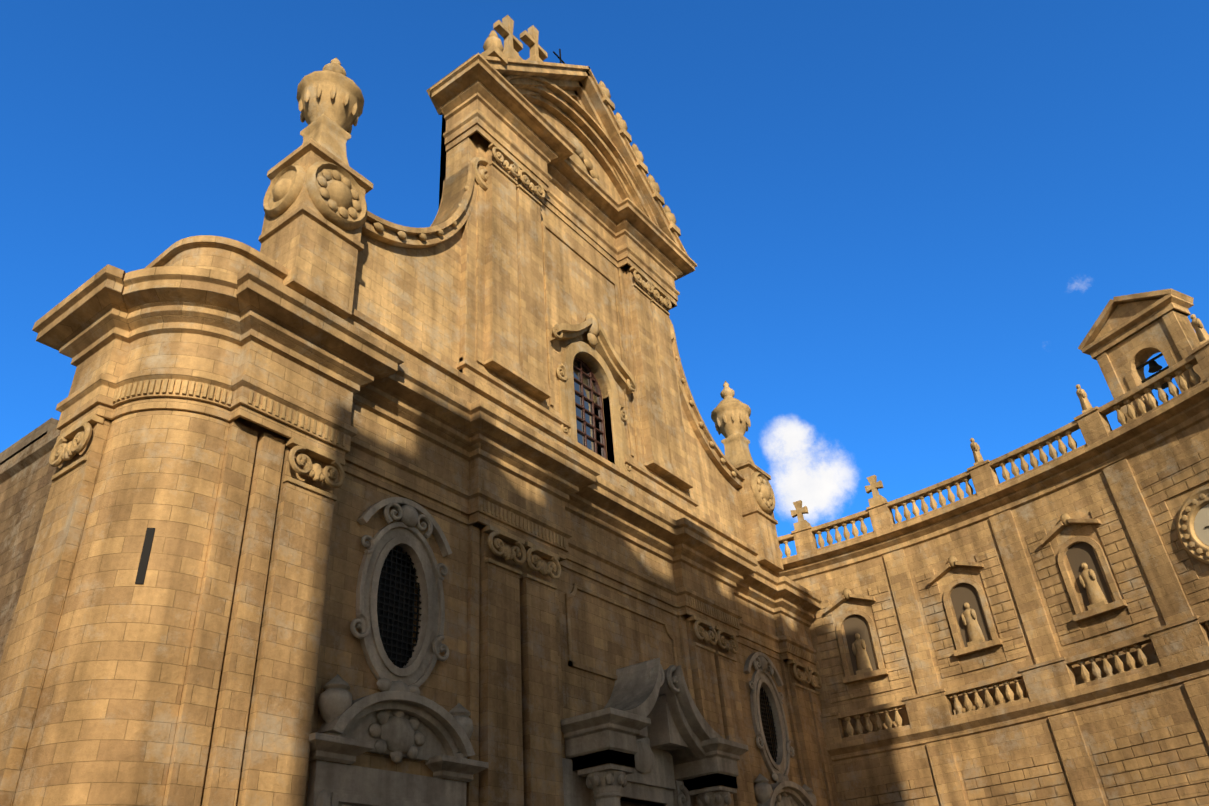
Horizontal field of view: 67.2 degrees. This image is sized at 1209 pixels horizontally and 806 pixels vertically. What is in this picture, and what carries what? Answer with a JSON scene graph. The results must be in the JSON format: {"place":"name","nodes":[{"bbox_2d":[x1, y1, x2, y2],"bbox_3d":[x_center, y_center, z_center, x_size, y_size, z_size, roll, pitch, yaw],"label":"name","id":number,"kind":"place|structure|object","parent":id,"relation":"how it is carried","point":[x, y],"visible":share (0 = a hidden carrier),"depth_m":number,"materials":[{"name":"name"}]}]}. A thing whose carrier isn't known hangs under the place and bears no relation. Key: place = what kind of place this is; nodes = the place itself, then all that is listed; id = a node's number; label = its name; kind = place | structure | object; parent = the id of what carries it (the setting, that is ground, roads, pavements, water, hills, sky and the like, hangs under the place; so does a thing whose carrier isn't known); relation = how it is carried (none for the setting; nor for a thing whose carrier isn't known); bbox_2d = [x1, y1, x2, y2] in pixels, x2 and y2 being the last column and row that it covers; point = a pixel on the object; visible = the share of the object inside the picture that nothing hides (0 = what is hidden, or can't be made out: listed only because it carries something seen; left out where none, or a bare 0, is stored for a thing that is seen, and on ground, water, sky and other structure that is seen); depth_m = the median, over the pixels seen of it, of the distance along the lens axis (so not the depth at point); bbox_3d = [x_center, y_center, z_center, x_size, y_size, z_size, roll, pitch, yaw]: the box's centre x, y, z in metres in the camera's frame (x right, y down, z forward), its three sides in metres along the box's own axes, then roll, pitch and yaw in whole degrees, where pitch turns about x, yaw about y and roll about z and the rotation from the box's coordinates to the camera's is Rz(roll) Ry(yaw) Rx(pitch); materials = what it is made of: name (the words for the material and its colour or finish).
{"place":"outdoors","nodes":[
{"label":"outdoors","id":0,"kind":"place"},
{"bbox_2d":[0,0,1208,557],"label":"sky","id":1,"kind":"structure","parent":0,"point":[905,225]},
{"label":"ground","id":2,"kind":"structure","parent":0,"visible":0},
{"bbox_2d":[0,418,58,464],"bbox_3d":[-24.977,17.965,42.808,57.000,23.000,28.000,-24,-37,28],"label":"coping","id":3,"kind":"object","parent":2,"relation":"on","point":[33,436],"depth_m":24.48,"materials":[{"name":"stone"}]},
{"bbox_2d":[0,427,60,661],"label":"flank wall","id":4,"kind":"structure","parent":2,"relation":"on","point":[27,473],"depth_m":19.35,"materials":[{"name":"stone"}]},
{"bbox_2d":[0,235,839,805],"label":"facade","id":5,"kind":"structure","parent":2,"relation":"on","point":[212,655],"depth_m":19.36,"materials":[{"name":"stone"}]},
{"bbox_2d":[135,528,772,757],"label":"dark openings","id":6,"kind":"object","parent":5,"relation":"attached to","point":[144,558],"visible":0.24,"depth_m":21.08,"materials":[{"name":"black"}]},
{"bbox_2d":[258,53,783,572],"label":"facade","id":7,"kind":"structure","parent":5,"relation":"on","point":[496,283],"depth_m":33.69,"materials":[{"name":"stone"}]},
{"bbox_2d":[573,360,603,456],"bbox_3d":[-0.794,0.482,32.884,0.050,4.900,2.400,-24,-37,28],"label":"glass","id":8,"kind":"object","parent":7,"relation":"attached to","point":[588,417],"visible":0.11,"depth_m":33.30,"materials":[{"name":"blue"}]},
{"bbox_2d":[573,357,606,458],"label":"window bars","id":9,"kind":"object","parent":7,"relation":"attached to","point":[594,379],"depth_m":33.50,"materials":[{"name":"red"}]},
{"bbox_2d":[549,317,635,488],"bbox_3d":[-0.419,-0.286,33.003,0.800,6.470,4.740,-24,-37,28],"label":"window frame","id":10,"kind":"object","parent":7,"relation":"attached to","point":[606,360],"visible":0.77,"depth_m":33.59,"materials":[{"name":"stone"}]},
{"bbox_2d":[306,497,815,805],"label":"ornamental surrounds","id":11,"kind":"object","parent":5,"relation":"attached to","point":[666,725],"visible":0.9,"depth_m":22.56,"materials":[{"name":"grey stone"}]},
{"bbox_2d":[315,503,816,805],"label":"carved ornaments","id":12,"kind":"object","parent":5,"relation":"attached to","point":[398,733],"visible":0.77,"depth_m":20.58},
{"bbox_2d":[377,546,777,761],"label":"oval window grilles","id":13,"kind":"object","parent":5,"relation":"attached to","point":[417,626],"visible":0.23,"depth_m":21.14,"materials":[{"name":"black metal"}]},
{"bbox_2d":[565,583,677,679],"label":"facade trim","id":14,"kind":"structure","parent":5,"relation":"attached to","point":[576,587],"depth_m":26.67,"materials":[{"name":"beige stone"}]},
{"bbox_2d":[620,801,650,805],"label":"doors","id":15,"kind":"structure","parent":5,"relation":"attached to","point":[623,803],"depth_m":25.65,"materials":[{"name":"brown wood"}]},
{"bbox_2d":[778,340,1208,805],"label":"curved wing wall","id":16,"kind":"structure","parent":2,"relation":"on","point":[1061,733],"depth_m":33.32,"materials":[{"name":"stone"}]},
{"bbox_2d":[49,15,1208,694],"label":"ornaments","id":17,"kind":"object","parent":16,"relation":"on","point":[331,99],"visible":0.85,"depth_m":26.94,"materials":[{"name":"stone"}]},
{"bbox_2d":[553,49,565,63],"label":"iron cross","id":18,"kind":"object","parent":17,"relation":"on","point":[561,60],"visible":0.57,"depth_m":43.61,"materials":[{"name":"black metal"}]},
{"bbox_2d":[1194,504,1208,545],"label":"clock face","id":19,"kind":"object","parent":17,"relation":"attached to","point":[1201,521],"visible":1,"depth_m":29.82},
{"bbox_2d":[779,363,1208,736],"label":"balusters","id":20,"kind":"object","parent":16,"relation":"on","point":[1163,396],"visible":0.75,"depth_m":34.16,"materials":[{"name":"stone"}]},
{"bbox_2d":[1078,288,1205,422],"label":"bell gable","id":21,"kind":"structure","parent":16,"relation":"on","point":[1126,336],"depth_m":33.83,"materials":[{"name":"stone"}]},
{"bbox_2d":[1137,353,1172,389],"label":"bells","id":22,"kind":"object","parent":21,"relation":"hanging from","point":[1154,366],"visible":0.58,"depth_m":33.41,"materials":[{"name":"brown metal"}]}
]}

